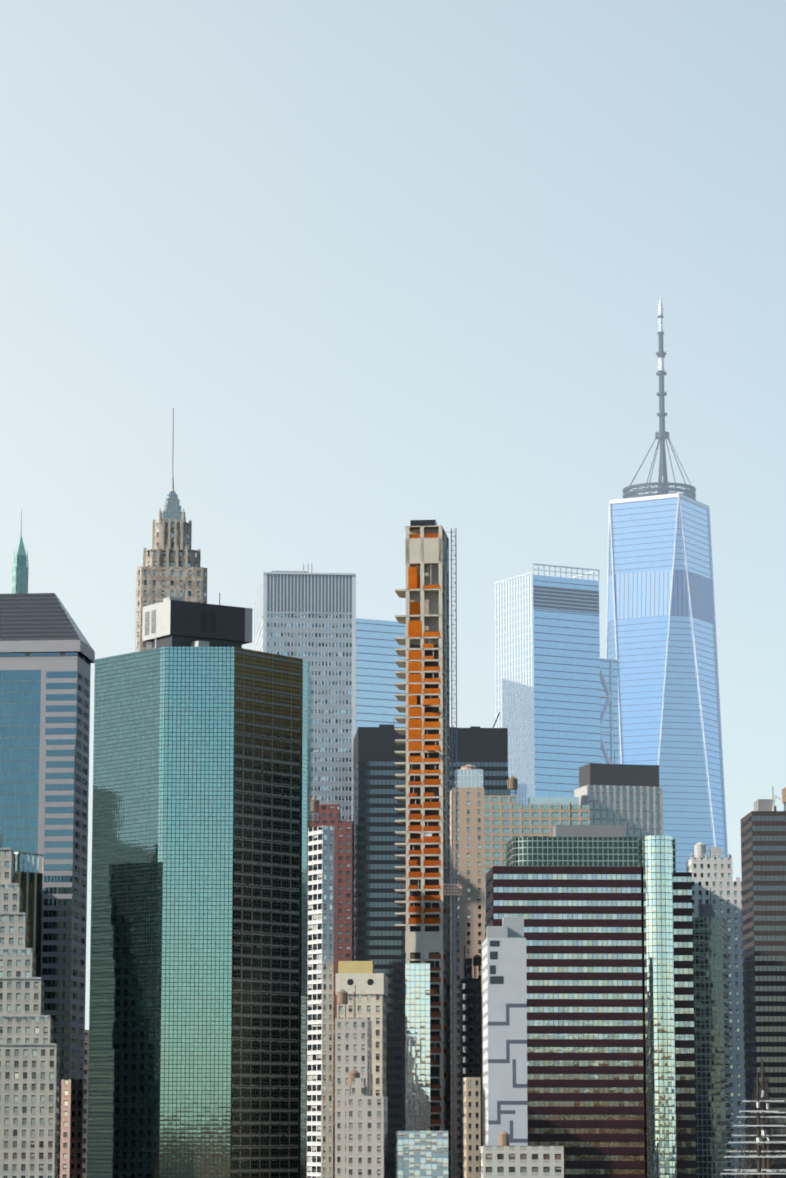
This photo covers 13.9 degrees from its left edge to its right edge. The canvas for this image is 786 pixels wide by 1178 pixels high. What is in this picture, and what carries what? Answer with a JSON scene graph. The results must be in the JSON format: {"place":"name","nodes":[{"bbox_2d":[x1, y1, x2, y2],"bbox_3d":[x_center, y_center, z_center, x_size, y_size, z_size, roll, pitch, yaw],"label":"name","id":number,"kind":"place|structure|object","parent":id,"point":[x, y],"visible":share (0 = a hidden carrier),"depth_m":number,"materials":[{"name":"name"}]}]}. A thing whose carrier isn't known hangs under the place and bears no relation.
{"place":"outdoors","nodes":[
{"label":"outdoors","id":0,"kind":"place"},
{"bbox_2d":[12,510,28,593],"bbox_3d":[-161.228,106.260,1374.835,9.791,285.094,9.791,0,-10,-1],"label":"spire","id":1,"kind":"object","parent":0,"point":[20,569],"visible":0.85,"depth_m":1391.86,"materials":[{"name":"metal"}]},
{"bbox_2d":[13,852,43,976],"bbox_3d":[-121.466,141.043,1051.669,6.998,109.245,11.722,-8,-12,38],"label":"building","id":2,"kind":"structure","parent":0,"point":[30,884],"depth_m":1056.70,"materials":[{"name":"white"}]},
{"bbox_2d":[0,831,59,1177],"bbox_3d":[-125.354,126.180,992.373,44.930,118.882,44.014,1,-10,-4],"label":"stepped building","id":3,"kind":"structure","parent":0,"point":[29,1082],"depth_m":969.50,"materials":[{"name":"stone"}]},
{"bbox_2d":[0,593,94,1177],"bbox_3d":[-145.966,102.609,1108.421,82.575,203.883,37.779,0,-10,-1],"label":"skyscraper","id":4,"kind":"structure","parent":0,"point":[47,655],"depth_m":1101.76,"materials":[{"name":"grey glass"}]},
{"bbox_2d":[60,1079,82,1177],"bbox_3d":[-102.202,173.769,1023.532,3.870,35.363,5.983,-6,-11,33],"label":"building","id":5,"kind":"structure","parent":0,"point":[71,1129],"depth_m":1022.22,"materials":[{"name":"beige concrete"}]},
{"bbox_2d":[83,1030,88,1177],"bbox_3d":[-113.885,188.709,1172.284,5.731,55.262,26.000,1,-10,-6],"label":"building","id":6,"kind":"structure","parent":0,"point":[85,1119],"depth_m":1159.94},
{"bbox_2d":[135,408,206,651],"bbox_3d":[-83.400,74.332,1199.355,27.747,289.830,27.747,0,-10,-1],"label":"skyscraper","id":7,"kind":"structure","parent":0,"point":[170,567],"depth_m":1202.40,"materials":[{"name":"stone"}]},
{"bbox_2d":[87,584,310,1177],"bbox_3d":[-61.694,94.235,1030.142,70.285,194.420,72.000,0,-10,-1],"label":"skyscraper","id":8,"kind":"structure","parent":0,"point":[201,825],"depth_m":1002.19,"materials":[{"name":"teal glass"}]},
{"bbox_2d":[254,564,355,820],"bbox_3d":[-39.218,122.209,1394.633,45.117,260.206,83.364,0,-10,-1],"label":"skyscraper","id":9,"kind":"structure","parent":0,"point":[310,618],"depth_m":1370.98,"materials":[{"name":"white"}]},
{"bbox_2d":[307,826,333,1177],"bbox_3d":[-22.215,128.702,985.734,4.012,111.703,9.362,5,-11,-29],"label":"white highrise","id":10,"kind":"structure","parent":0,"point":[320,1002],"depth_m":983.79,"materials":[{"name":"white concrete"}]},
{"bbox_2d":[311,797,353,1177],"bbox_3d":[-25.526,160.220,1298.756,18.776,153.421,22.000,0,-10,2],"label":"red brick tower","id":11,"kind":"structure","parent":0,"point":[329,814],"depth_m":1294.76,"materials":[{"name":"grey brick"}]},
{"bbox_2d":[335,961,387,1177],"bbox_3d":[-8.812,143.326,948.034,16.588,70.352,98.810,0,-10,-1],"label":"building","id":12,"kind":"structure","parent":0,"point":[361,1109],"depth_m":931.88,"materials":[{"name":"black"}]},
{"bbox_2d":[0,0,785,1029],"label":"sky","id":13,"kind":"structure","parent":0,"point":[379,266],"materials":[{"name":"blue"}]},
{"bbox_2d":[356,618,449,731],"bbox_3d":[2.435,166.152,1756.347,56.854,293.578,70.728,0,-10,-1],"label":"skyscraper","id":14,"kind":"structure","parent":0,"point":[377,678],"depth_m":1749.02,"materials":[{"name":"blue glass"}]},
{"bbox_2d":[396,1131,448,1177],"bbox_3d":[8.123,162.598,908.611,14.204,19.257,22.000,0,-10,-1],"label":"building","id":15,"kind":"structure","parent":0,"point":[421,1154],"depth_m":898.31,"materials":[{"name":"blue glass"}]},
{"bbox_2d":[395,520,461,1177],"bbox_3d":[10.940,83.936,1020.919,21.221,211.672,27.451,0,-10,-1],"label":"unfinished tower","id":16,"kind":"structure","parent":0,"point":[429,890],"depth_m":1014.15,"materials":[{"name":"concrete"}]},
{"bbox_2d":[353,712,507,1177],"bbox_3d":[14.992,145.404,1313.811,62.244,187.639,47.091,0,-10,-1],"label":"skyscraper","id":17,"kind":"structure","parent":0,"point":[379,938],"depth_m":1297.05,"materials":[{"name":"black glass"}]},
{"bbox_2d":[450,745,484,1177],"bbox_3d":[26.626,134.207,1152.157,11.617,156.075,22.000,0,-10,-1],"label":"tan tower","id":18,"kind":"structure","parent":0,"point":[470,849],"depth_m":1146.18,"materials":[{"name":"beige stone"}]},
{"bbox_2d":[459,954,481,1177],"bbox_3d":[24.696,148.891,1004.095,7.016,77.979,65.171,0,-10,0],"label":"dark block","id":19,"kind":"structure","parent":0,"point":[470,1039],"depth_m":1016.83,"materials":[{"name":"grey metal"}]},
{"bbox_2d":[482,917,527,1145],"bbox_3d":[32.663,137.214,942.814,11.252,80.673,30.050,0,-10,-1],"label":"building","id":20,"kind":"structure","parent":0,"point":[504,1027],"depth_m":929.80,"materials":[{"name":"grey"}]},
{"bbox_2d":[480,1131,563,1177],"bbox_3d":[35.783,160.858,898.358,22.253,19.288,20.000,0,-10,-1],"label":"white block","id":21,"kind":"structure","parent":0,"point":[503,1159],"depth_m":888.76,"materials":[{"name":"beige concrete"}]},
{"bbox_2d":[484,775,589,939],"bbox_3d":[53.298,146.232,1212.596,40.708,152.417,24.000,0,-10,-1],"label":"building","id":22,"kind":"structure","parent":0,"point":[508,818],"depth_m":1210.56,"materials":[{"name":"beige brick"}]},
{"bbox_2d":[494,563,618,804],"bbox_3d":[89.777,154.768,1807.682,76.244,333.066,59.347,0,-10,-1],"label":"skyscraper","id":23,"kind":"structure","parent":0,"point":[556,691],"depth_m":1808.11,"materials":[{"name":"blue glass"}]},
{"bbox_2d":[486,802,696,1177],"bbox_3d":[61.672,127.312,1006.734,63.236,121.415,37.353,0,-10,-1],"label":"office building","id":24,"kind":"structure","parent":0,"point":[605,911],"depth_m":991.90,"materials":[{"name":"brown glass"}]},
{"bbox_2d":[574,751,662,838],"bbox_3d":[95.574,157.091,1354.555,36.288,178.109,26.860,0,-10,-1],"label":"building","id":25,"kind":"structure","parent":0,"point":[630,796],"depth_m":1357.35,"materials":[{"name":"grey metal"}]},
{"bbox_2d":[606,295,727,871],"bbox_3d":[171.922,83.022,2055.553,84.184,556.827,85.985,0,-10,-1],"label":"skyscraper","id":26,"kind":"structure","parent":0,"point":[661,642],"depth_m":2037.27,"materials":[{"name":"blue glass"}]},
{"bbox_2d":[693,888,730,1177],"bbox_3d":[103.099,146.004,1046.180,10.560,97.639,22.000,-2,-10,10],"label":"building","id":27,"kind":"structure","parent":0,"point":[711,1045],"depth_m":1035.86,"materials":[{"name":"grey glass"}]},
{"bbox_2d":[686,842,746,1177],"bbox_3d":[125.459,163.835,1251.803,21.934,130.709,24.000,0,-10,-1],"label":"building","id":28,"kind":"structure","parent":0,"point":[714,872],"depth_m":1244.47,"materials":[{"name":"grey concrete"}]},
{"bbox_2d":[720,1059,785,1177],"bbox_3d":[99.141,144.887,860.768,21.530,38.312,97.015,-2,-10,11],"label":"tall ship","id":29,"kind":"object","parent":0,"point":[766,1173],"visible":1,"depth_m":859.11,"materials":[{"name":"grey"}]},
{"bbox_2d":[741,786,785,1177],"bbox_3d":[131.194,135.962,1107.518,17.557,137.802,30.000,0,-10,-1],"label":"brown tower","id":30,"kind":"structure","parent":0,"point":[763,848],"depth_m":1096.73,"materials":[{"name":"concrete"}]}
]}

